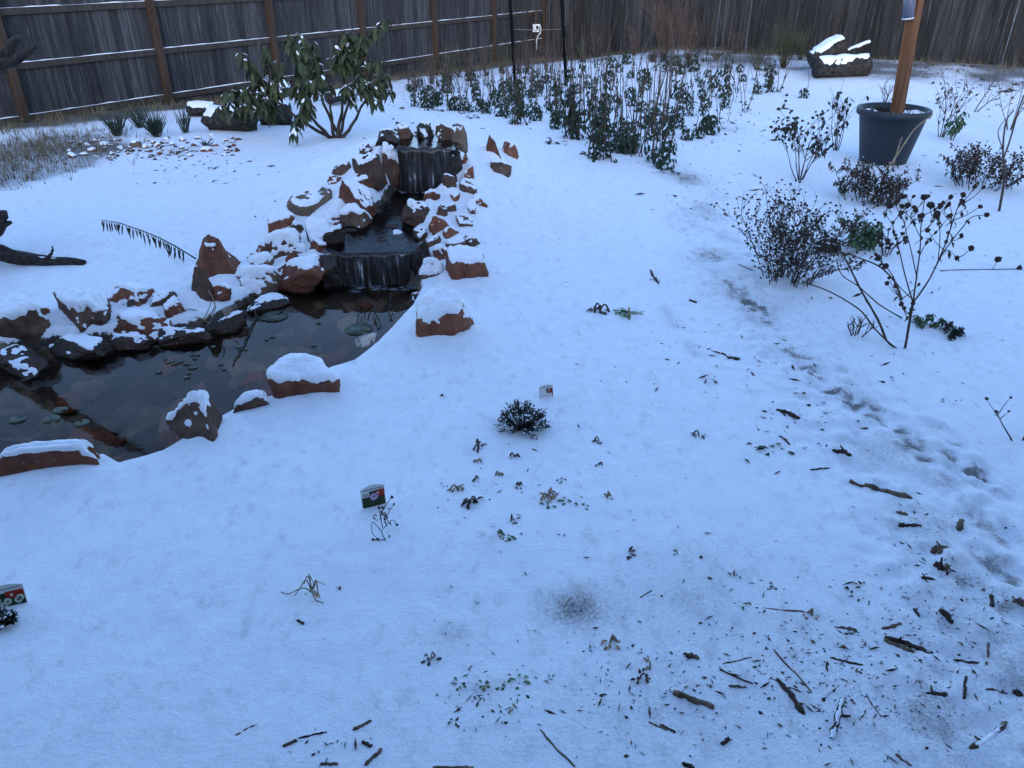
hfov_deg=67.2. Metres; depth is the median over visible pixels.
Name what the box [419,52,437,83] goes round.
dry weed
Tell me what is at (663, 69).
leafy stalk
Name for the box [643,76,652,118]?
leafy stalk
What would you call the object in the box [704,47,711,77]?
leafy stalk
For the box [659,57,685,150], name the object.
leafy stalk
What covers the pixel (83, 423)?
lily pad
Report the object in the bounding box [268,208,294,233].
rock
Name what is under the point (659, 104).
leafy stalk
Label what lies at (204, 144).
spiky tuft
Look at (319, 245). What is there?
rock
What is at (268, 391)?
stone
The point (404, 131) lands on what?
rock
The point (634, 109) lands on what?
leafy stalk
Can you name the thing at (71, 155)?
stone
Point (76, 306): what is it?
rock
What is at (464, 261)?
rock
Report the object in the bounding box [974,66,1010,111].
dry plant
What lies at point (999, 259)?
fallen cane
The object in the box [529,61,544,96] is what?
leafy stalk
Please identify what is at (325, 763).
stick
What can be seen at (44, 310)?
rock
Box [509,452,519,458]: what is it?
plant
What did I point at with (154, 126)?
spiky tuft
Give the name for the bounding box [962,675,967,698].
stick
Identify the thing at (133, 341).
rock
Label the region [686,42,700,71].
leafy stalk
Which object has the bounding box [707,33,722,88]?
leafy stalk
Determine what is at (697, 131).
leafy stalk
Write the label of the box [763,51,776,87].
leafy stalk
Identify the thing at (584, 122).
leafy stalk
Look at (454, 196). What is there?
rock
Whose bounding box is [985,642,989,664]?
stick
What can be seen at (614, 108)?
leafy stalk
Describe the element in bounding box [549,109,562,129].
leafy stalk
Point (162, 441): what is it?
stone
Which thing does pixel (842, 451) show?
stick
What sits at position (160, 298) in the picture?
rock
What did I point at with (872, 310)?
fallen cane
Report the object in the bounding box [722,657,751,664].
stick
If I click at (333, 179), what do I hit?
rock
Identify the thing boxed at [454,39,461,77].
leafy stalk
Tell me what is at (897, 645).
stick
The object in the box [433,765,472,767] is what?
stick
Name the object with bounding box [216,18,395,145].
evergreen shrub
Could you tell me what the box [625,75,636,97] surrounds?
leafy stalk
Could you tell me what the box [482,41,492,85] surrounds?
leafy stalk
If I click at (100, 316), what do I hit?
rock
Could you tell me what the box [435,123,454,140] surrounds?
rock
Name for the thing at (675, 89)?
leafy stalk
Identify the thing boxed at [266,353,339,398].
rock
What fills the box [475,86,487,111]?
leafy stalk
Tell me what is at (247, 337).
branch
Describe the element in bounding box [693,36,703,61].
leafy stalk
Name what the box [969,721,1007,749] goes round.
stick
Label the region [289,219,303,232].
rock
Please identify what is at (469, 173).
rock
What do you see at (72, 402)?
stone
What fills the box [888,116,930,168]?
dry cane
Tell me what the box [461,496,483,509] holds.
plant
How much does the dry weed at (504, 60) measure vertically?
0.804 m
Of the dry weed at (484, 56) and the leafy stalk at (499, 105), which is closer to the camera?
the leafy stalk at (499, 105)
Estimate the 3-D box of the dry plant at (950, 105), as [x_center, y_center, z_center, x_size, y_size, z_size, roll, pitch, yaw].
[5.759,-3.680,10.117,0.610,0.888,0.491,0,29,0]
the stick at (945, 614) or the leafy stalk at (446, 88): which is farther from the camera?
the leafy stalk at (446, 88)
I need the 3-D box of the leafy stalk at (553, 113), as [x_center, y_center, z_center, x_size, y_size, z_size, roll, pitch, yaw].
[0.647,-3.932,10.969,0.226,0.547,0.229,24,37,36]
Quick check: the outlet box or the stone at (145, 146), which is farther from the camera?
the outlet box
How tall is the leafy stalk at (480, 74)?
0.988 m
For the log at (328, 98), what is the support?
on the snow ground at (156, 624)
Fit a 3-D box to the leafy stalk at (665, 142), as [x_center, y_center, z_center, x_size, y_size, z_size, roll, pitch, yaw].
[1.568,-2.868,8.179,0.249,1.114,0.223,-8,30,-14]
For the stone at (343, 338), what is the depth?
4.95 m
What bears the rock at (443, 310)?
on the snow ground at (156, 624)
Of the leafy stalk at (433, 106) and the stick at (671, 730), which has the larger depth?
the leafy stalk at (433, 106)
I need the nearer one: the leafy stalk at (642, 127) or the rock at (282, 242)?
the rock at (282, 242)
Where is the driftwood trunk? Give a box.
[0,34,86,265]
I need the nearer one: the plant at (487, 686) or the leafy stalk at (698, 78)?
the plant at (487, 686)
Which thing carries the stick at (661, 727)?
on the snow ground at (156, 624)
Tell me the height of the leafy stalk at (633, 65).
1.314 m
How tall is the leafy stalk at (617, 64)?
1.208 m
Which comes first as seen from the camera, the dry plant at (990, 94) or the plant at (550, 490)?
the plant at (550, 490)
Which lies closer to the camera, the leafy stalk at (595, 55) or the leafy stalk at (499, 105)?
the leafy stalk at (499, 105)
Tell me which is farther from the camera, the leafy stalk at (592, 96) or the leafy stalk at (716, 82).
the leafy stalk at (716, 82)
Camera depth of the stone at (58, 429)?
4.04 m
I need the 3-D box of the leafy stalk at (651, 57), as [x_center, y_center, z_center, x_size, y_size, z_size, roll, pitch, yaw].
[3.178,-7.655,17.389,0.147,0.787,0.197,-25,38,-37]
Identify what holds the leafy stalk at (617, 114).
on the snow ground at (156, 624)
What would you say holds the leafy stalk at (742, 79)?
on the snow ground at (156, 624)
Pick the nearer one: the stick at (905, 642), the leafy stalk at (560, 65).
the stick at (905, 642)
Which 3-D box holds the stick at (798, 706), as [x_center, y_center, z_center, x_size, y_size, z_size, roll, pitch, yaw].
[0.783,0.876,2.161,0.023,0.018,0.126,-7,30,-13]
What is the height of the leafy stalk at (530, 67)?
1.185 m
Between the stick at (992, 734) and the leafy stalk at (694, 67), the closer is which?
the stick at (992, 734)
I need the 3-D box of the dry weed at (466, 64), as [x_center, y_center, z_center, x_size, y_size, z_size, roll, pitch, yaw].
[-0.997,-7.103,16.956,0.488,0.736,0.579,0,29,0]
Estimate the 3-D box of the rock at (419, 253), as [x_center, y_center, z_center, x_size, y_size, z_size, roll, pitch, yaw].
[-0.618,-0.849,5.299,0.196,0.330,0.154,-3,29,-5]
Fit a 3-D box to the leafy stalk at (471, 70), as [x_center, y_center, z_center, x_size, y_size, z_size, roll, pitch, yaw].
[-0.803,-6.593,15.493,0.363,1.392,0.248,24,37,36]
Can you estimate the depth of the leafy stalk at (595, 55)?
17.45 m
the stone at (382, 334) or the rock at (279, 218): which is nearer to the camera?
the stone at (382, 334)
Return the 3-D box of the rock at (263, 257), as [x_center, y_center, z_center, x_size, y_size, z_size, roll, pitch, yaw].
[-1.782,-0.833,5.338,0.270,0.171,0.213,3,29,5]
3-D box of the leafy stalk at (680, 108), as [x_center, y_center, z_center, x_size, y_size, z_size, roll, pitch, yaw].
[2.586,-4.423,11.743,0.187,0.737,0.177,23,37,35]
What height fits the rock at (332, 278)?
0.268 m
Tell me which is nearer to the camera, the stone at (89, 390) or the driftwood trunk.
the stone at (89, 390)
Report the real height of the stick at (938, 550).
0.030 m
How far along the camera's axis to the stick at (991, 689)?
2.18 m
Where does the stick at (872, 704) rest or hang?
on the snow ground at (156, 624)
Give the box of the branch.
[232,298,257,365]
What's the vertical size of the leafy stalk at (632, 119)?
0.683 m
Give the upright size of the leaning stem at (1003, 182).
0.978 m
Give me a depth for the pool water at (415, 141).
6.33 m
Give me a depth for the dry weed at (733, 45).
18.04 m
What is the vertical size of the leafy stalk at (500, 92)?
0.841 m
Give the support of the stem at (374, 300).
on the pond water
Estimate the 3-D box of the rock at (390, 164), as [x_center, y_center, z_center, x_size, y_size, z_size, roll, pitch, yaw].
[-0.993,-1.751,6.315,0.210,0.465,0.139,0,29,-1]
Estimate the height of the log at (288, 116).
0.371 m
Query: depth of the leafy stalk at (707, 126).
10.14 m
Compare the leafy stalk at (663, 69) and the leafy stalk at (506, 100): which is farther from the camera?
the leafy stalk at (663, 69)
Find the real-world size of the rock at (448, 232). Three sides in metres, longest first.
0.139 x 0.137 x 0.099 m
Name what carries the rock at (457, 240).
on the snow ground at (156, 624)
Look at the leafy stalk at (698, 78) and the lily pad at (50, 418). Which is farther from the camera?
the leafy stalk at (698, 78)
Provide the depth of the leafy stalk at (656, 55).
16.53 m
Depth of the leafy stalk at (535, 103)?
12.20 m
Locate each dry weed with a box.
[405,62,423,91]
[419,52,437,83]
[438,47,463,78]
[459,50,476,77]
[473,35,498,75]
[491,40,511,73]
[514,28,540,69]
[538,36,555,69]
[575,37,589,61]
[590,25,608,57]
[626,23,643,54]
[726,22,744,53]
[795,24,818,59]
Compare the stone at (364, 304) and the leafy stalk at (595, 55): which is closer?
the stone at (364, 304)
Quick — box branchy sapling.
[874,184,989,347]
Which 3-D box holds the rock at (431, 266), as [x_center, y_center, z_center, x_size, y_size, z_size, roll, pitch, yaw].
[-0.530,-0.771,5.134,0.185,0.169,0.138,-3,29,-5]
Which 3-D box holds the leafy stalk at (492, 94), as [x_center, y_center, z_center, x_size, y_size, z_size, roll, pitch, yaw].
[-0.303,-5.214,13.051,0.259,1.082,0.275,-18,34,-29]
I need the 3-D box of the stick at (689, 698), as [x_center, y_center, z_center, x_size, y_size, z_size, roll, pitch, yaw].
[0.506,0.878,2.148,0.116,0.033,0.024,13,32,22]
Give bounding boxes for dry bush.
[710,177,877,287]
[826,155,920,206]
[938,140,1023,190]
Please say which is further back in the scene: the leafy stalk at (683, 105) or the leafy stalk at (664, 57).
the leafy stalk at (664, 57)
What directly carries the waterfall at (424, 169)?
on the stream water at (390, 210)
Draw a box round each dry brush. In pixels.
[637,0,696,59]
[647,47,659,61]
[673,0,708,59]
[711,49,721,59]
[746,40,778,69]
[766,12,807,67]
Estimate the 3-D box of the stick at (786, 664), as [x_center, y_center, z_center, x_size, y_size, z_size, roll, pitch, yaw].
[0.817,0.837,2.248,0.009,0.014,0.175,-11,31,-18]
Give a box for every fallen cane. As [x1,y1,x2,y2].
[806,283,896,347]
[818,252,902,299]
[836,258,901,317]
[842,254,886,338]
[940,256,1021,270]
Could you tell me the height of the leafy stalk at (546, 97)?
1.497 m
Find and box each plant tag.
[0,583,27,607]
[360,484,385,508]
[539,384,552,397]
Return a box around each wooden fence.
[0,0,545,124]
[545,0,1023,66]
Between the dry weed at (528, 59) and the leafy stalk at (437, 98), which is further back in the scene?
the dry weed at (528, 59)
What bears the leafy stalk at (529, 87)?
on the snow ground at (156, 624)
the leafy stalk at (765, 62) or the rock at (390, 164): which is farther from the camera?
the leafy stalk at (765, 62)
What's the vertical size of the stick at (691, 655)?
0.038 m
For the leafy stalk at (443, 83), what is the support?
on the snow ground at (156, 624)
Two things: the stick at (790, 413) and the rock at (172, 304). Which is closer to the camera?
the stick at (790, 413)
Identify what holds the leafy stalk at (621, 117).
on the snow ground at (156, 624)
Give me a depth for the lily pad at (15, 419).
3.77 m
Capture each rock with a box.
[0,294,52,342]
[0,344,49,380]
[0,439,100,476]
[40,306,49,314]
[48,333,116,360]
[53,287,111,332]
[89,306,111,325]
[107,280,154,305]
[107,331,155,350]
[113,308,172,341]
[126,295,146,306]
[149,289,180,306]
[157,326,213,349]
[163,295,184,318]
[166,390,222,441]
[191,265,215,301]
[193,234,241,277]
[204,310,246,337]
[212,282,231,301]
[233,389,269,412]
[235,264,279,297]
[245,292,290,314]
[246,251,273,265]
[256,241,264,252]
[264,228,306,258]
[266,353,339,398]
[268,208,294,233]
[277,254,325,294]
[285,250,298,262]
[287,187,331,216]
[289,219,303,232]
[305,216,330,244]
[308,238,326,253]
[315,254,343,290]
[322,212,339,224]
[323,223,344,244]
[327,175,340,184]
[332,160,350,175]
[338,176,377,216]
[339,203,372,227]
[352,152,387,191]
[352,173,372,188]
[353,333,377,352]
[359,141,373,154]
[375,128,399,146]
[382,142,398,187]
[397,123,413,138]
[397,174,400,189]
[400,198,429,226]
[406,291,418,308]
[410,239,430,275]
[413,226,426,241]
[415,286,473,336]
[416,120,433,137]
[419,257,443,278]
[419,277,429,287]
[423,189,439,200]
[427,235,440,246]
[428,216,449,235]
[433,243,446,260]
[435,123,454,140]
[436,203,447,216]
[442,173,456,187]
[442,226,458,238]
[445,235,465,246]
[445,244,488,279]
[446,202,456,211]
[449,191,459,201]
[451,123,467,151]
[451,147,462,174]
[455,215,472,226]
[459,150,468,163]
[459,177,476,194]
[464,166,473,178]
[464,233,480,246]
[465,198,481,213]
[473,193,487,207]
[486,134,500,157]
[490,158,511,177]
[502,139,518,159]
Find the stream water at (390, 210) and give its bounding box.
[321,190,423,252]
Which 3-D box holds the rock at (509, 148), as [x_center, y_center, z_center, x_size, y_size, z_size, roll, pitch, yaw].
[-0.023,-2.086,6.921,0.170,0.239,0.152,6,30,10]
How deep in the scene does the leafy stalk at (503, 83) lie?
14.67 m
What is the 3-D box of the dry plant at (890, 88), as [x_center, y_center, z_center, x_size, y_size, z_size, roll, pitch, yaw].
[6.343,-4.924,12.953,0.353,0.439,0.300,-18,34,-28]
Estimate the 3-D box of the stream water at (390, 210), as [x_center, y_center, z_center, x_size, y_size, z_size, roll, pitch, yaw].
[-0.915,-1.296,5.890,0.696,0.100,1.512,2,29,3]
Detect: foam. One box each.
[349,284,416,292]
[398,190,424,193]
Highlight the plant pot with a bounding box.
[856,102,932,165]
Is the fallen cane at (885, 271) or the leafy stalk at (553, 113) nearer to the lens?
the fallen cane at (885, 271)
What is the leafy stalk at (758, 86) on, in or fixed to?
on the snow ground at (156, 624)
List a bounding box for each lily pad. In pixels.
[9,415,26,423]
[43,415,60,422]
[52,406,67,413]
[74,419,89,426]
[261,311,287,321]
[344,323,372,334]
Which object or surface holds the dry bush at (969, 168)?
on the snow ground at (156, 624)
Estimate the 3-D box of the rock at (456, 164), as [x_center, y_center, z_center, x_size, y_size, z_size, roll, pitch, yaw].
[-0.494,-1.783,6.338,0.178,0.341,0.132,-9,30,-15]
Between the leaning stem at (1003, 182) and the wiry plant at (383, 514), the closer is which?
the wiry plant at (383, 514)
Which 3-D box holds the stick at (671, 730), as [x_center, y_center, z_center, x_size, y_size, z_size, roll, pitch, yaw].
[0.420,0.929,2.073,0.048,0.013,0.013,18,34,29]
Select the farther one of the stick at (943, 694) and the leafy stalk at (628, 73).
the leafy stalk at (628, 73)
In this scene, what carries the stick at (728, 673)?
on the snow ground at (156, 624)
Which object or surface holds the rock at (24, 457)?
on the snow ground at (156, 624)
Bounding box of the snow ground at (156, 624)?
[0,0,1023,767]
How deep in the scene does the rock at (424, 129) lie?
6.51 m
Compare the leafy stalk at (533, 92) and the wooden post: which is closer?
the wooden post
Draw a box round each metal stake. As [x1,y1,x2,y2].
[508,0,514,84]
[560,0,567,85]
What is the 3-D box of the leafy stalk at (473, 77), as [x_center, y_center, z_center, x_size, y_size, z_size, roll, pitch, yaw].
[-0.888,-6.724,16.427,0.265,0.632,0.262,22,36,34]
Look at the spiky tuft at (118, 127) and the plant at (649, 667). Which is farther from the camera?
the spiky tuft at (118, 127)
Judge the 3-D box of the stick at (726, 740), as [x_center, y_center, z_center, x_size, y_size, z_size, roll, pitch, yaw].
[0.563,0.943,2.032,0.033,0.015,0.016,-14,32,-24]
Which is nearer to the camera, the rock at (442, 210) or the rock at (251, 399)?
the rock at (251, 399)
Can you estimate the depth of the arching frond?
5.30 m
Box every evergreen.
[0,607,18,629]
[494,398,550,438]
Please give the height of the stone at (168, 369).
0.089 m
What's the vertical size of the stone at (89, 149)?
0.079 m
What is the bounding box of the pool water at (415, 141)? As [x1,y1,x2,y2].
[393,135,458,149]
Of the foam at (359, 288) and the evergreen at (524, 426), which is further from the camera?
the foam at (359, 288)
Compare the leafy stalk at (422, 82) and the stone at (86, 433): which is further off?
the leafy stalk at (422, 82)
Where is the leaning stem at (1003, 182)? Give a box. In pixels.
[998,95,1023,210]
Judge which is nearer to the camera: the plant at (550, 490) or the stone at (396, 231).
the plant at (550, 490)
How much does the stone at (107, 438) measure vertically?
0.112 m
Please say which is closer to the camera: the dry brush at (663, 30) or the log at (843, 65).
the log at (843, 65)
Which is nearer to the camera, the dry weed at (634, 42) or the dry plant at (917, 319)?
the dry plant at (917, 319)
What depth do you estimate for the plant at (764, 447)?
3.30 m
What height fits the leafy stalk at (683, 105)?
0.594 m
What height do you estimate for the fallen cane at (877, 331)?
0.426 m
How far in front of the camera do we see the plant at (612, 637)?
2.34 m
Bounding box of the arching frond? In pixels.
[101,220,195,261]
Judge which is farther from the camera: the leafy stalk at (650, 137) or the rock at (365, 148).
the leafy stalk at (650, 137)
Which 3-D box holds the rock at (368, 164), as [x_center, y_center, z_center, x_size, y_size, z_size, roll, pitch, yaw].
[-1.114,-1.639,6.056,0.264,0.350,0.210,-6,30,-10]
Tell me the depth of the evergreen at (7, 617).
2.40 m
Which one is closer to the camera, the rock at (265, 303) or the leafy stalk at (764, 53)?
the rock at (265, 303)
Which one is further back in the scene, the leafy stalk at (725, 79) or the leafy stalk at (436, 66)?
the leafy stalk at (436, 66)
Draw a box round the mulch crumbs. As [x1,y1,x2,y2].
[83,59,1023,765]
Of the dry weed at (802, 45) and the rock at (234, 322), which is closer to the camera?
the rock at (234, 322)
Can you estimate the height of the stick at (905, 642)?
0.048 m
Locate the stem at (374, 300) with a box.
[368,284,383,317]
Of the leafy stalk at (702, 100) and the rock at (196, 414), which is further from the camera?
the leafy stalk at (702, 100)
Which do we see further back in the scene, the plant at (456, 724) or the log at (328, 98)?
the log at (328, 98)
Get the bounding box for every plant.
[371,494,397,540]
[421,651,441,665]
[446,484,463,491]
[448,717,461,727]
[451,677,466,690]
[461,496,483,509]
[473,438,485,452]
[479,680,489,691]
[496,529,516,541]
[501,0,547,73]
[507,674,530,689]
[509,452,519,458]
[509,514,519,523]
[539,487,556,500]
[545,137,566,144]
[587,303,609,314]
[592,436,602,444]
[601,634,620,650]
[613,307,642,319]
[627,546,635,560]
[630,668,650,683]
[643,655,650,669]
[660,168,679,174]
[691,430,704,438]
[756,443,794,456]
[769,94,844,180]
[802,607,818,619]
[815,0,858,36]
[820,77,868,150]
[847,315,877,336]
[854,581,865,587]
[876,221,906,256]
[878,78,893,101]
[912,313,943,328]
[935,69,983,136]
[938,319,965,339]
[943,111,969,140]
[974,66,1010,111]
[985,396,1023,440]
[994,57,1023,129]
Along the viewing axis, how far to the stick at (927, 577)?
2.56 m
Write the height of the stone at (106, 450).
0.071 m
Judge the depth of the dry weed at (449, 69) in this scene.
16.59 m
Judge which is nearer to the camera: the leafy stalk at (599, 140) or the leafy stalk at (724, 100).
the leafy stalk at (599, 140)
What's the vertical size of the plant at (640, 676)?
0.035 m
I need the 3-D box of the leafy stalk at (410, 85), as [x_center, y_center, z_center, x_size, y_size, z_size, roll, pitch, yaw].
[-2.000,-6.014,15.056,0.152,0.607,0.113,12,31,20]
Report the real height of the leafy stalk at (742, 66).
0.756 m
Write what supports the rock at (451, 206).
on the snow ground at (156, 624)
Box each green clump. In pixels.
[814,229,844,253]
[839,215,883,251]
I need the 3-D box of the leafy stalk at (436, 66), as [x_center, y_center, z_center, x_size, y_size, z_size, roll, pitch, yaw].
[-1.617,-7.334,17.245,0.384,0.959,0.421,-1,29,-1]
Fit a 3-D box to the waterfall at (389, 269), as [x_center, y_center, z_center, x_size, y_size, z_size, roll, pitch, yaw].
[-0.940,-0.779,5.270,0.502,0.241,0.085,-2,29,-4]
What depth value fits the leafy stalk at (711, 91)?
13.96 m
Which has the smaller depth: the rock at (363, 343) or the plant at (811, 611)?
the plant at (811, 611)
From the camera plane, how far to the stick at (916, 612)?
2.45 m
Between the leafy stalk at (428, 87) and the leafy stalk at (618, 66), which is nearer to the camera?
the leafy stalk at (428, 87)
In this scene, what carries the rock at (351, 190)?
on the snow ground at (156, 624)
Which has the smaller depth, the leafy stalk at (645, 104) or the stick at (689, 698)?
the stick at (689, 698)
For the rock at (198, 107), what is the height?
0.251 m
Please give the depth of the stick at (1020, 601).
2.47 m
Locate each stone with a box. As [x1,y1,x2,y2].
[37,416,69,439]
[54,392,87,414]
[64,427,97,443]
[67,152,77,157]
[69,380,115,401]
[87,147,95,151]
[92,430,125,447]
[93,444,100,453]
[98,141,108,145]
[98,444,116,456]
[99,419,123,435]
[129,139,141,147]
[141,144,149,148]
[151,431,182,452]
[158,430,181,449]
[161,355,185,375]
[179,136,185,141]
[200,146,212,151]
[204,356,219,371]
[218,331,250,348]
[218,408,232,414]
[237,370,264,388]
[243,371,270,391]
[258,388,271,396]
[263,321,280,331]
[320,350,351,367]
[334,332,358,345]
[336,345,350,351]
[356,302,372,310]
[362,287,382,296]
[378,328,390,340]
[385,224,397,227]
[393,229,401,233]
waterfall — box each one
[336,250,410,288]
[397,146,450,192]
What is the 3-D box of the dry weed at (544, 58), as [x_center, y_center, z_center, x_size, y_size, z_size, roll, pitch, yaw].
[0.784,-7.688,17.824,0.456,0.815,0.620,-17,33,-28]
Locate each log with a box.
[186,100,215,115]
[201,103,258,131]
[249,79,290,97]
[259,100,292,124]
[325,89,347,103]
[805,34,847,67]
[811,53,872,77]
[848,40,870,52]
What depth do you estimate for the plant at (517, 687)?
2.21 m
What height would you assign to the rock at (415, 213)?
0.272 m
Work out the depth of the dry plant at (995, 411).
3.31 m
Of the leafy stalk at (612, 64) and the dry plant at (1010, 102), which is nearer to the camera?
the dry plant at (1010, 102)
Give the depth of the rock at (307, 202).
5.83 m
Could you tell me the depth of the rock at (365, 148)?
6.25 m
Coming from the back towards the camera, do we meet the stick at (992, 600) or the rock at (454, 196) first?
the rock at (454, 196)
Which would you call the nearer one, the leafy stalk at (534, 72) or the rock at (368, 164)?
the rock at (368, 164)
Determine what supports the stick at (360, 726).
on the snow ground at (156, 624)
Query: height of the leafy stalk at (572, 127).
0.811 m
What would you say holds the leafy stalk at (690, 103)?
on the snow ground at (156, 624)
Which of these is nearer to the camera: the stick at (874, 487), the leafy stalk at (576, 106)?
the stick at (874, 487)
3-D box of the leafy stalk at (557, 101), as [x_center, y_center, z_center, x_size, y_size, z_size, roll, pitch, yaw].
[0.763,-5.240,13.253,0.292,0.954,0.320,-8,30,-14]
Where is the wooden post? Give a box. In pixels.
[890,0,923,113]
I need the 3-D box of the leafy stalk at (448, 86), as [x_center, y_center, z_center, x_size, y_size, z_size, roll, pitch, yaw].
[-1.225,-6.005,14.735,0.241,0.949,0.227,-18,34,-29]
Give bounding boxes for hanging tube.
[902,0,915,19]
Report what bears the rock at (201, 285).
on the snow ground at (156, 624)
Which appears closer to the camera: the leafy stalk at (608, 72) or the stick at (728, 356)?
the stick at (728, 356)
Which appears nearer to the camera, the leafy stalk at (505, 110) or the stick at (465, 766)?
the stick at (465, 766)
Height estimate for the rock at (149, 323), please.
0.179 m
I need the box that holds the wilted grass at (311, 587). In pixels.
[281,573,324,602]
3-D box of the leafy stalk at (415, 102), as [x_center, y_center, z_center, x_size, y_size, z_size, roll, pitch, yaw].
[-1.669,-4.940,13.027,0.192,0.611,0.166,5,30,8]
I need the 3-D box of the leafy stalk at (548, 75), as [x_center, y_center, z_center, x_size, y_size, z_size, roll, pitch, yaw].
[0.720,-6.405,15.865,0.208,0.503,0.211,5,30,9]
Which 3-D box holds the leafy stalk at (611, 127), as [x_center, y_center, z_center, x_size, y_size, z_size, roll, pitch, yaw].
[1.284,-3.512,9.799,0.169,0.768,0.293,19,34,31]
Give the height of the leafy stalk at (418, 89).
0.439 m
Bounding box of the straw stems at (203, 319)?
[177,290,231,325]
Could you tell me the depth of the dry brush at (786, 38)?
16.07 m
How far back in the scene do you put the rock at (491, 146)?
6.59 m
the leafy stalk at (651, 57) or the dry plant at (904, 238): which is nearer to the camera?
the dry plant at (904, 238)
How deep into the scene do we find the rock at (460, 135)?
6.36 m
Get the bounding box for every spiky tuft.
[96,105,129,136]
[122,103,150,127]
[132,104,166,136]
[173,106,191,132]
[201,138,213,145]
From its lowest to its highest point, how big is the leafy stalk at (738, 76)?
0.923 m
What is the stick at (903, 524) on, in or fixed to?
on the snow ground at (156, 624)
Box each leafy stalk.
[406,61,412,89]
[407,76,417,106]
[411,76,421,97]
[416,56,423,87]
[417,87,429,107]
[418,71,424,94]
[422,43,434,96]
[424,69,432,107]
[424,89,437,110]
[428,47,448,92]
[429,83,441,105]
[431,35,447,76]
[431,49,444,104]
[434,68,448,98]
[441,56,468,113]
[443,44,454,92]
[444,47,459,102]
[447,61,461,110]
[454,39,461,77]
[454,68,469,110]
[463,79,476,112]
[464,55,476,81]
[468,34,483,77]
[469,20,479,86]
[469,55,487,104]
[471,75,480,95]
[471,88,479,100]
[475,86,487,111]
[480,73,491,113]
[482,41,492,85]
[483,25,498,92]
[487,58,500,105]
[494,57,508,116]
[495,54,506,102]
[497,35,509,106]
[498,64,508,92]
[498,67,511,117]
[500,37,531,107]
[503,76,516,114]
[504,45,529,125]
[505,62,515,98]
[512,55,518,93]
[523,42,545,96]
[524,30,544,92]
[526,67,541,102]
[527,51,533,95]
[527,68,535,97]
[528,57,540,113]
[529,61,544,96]
[529,92,542,120]
[535,41,541,77]
[542,74,550,83]
[543,59,559,113]
[544,19,561,107]
[544,37,556,72]
[547,50,564,103]
[547,58,556,96]
[549,25,588,139]
[549,98,563,123]
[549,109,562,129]
[551,44,573,87]
[555,46,578,107]
[557,37,587,103]
[561,78,578,133]
[563,80,584,139]
[572,73,582,93]
[576,22,589,131]
[583,62,597,120]
[584,54,603,130]
[584,74,600,116]
[585,47,618,162]
[588,66,616,144]
[590,19,610,67]
[595,19,616,76]
[601,28,624,89]
[603,53,614,81]
[603,77,621,136]
[606,55,617,68]
[607,63,621,102]
[608,90,623,153]
[611,89,631,138]
[613,49,649,146]
[614,79,627,148]
[615,58,623,72]
[615,88,621,107]
[616,60,625,120]
[617,112,639,154]
[619,52,634,86]
[619,91,642,139]
[619,98,632,133]
[621,36,632,64]
[622,38,675,156]
[624,61,666,150]
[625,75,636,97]
[625,97,638,153]
[627,59,634,78]
[627,90,636,106]
[628,10,652,70]
[630,85,641,128]
[635,81,648,112]
[636,42,664,151]
[636,60,650,80]
[637,67,648,97]
[640,59,652,90]
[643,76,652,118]
[644,58,672,163]
[646,97,656,127]
[646,128,658,140]
[647,37,656,61]
[650,100,664,123]
[652,25,661,70]
[652,69,676,169]
[654,47,668,83]
[655,46,678,135]
[655,82,658,112]
[658,56,670,105]
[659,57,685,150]
[661,29,671,61]
[661,31,671,71]
[664,30,692,116]
[665,94,674,113]
[668,18,697,77]
[669,94,684,128]
[670,14,681,86]
[670,70,685,98]
[671,31,681,65]
[674,84,684,113]
[675,85,693,123]
[677,47,685,74]
[678,74,690,103]
[679,108,694,140]
[683,63,696,116]
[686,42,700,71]
[691,48,701,76]
[691,105,705,138]
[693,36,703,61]
[695,3,716,62]
[695,63,700,81]
[697,53,709,98]
[697,56,705,87]
[698,67,712,115]
[699,77,711,107]
[699,82,720,135]
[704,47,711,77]
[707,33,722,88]
[708,41,737,97]
[713,67,735,122]
[715,16,731,76]
[717,65,733,97]
[720,67,729,107]
[724,29,734,83]
[730,44,750,92]
[735,35,744,72]
[737,63,758,111]
[740,55,747,81]
[749,39,762,79]
[752,68,762,94]
[758,37,773,75]
[761,25,776,70]
[763,50,780,92]
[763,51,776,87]
[769,43,793,91]
[798,57,811,98]
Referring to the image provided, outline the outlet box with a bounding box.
[533,9,540,59]
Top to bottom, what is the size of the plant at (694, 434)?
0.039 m
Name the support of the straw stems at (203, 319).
on the snow ground at (156, 624)
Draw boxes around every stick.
[235,724,256,735]
[282,739,296,746]
[298,731,326,738]
[320,758,337,765]
[352,720,371,730]
[362,740,372,747]
[364,747,381,765]
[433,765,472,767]
[539,729,574,766]
[648,721,669,730]
[660,724,675,732]
[672,690,713,709]
[682,762,694,767]
[683,652,699,659]
[711,349,739,359]
[719,668,752,683]
[720,737,731,744]
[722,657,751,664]
[728,684,746,687]
[766,608,805,612]
[773,649,811,692]
[776,409,799,419]
[776,678,805,714]
[810,467,829,470]
[829,698,850,739]
[830,657,862,665]
[832,445,851,456]
[835,626,857,630]
[849,479,912,498]
[865,693,881,716]
[881,623,901,629]
[884,636,932,653]
[884,639,914,652]
[895,753,911,765]
[896,511,907,515]
[897,522,921,527]
[913,607,919,616]
[921,573,933,579]
[926,685,947,696]
[930,541,947,553]
[932,544,942,554]
[933,557,945,570]
[938,608,953,623]
[945,563,951,575]
[953,659,978,663]
[956,518,964,530]
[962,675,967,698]
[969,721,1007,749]
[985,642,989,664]
[985,688,1007,693]
[989,594,994,606]
[1012,597,1023,606]
[1012,689,1022,696]
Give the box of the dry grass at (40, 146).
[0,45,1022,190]
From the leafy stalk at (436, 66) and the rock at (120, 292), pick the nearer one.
the rock at (120, 292)
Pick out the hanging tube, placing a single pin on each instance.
(908, 9)

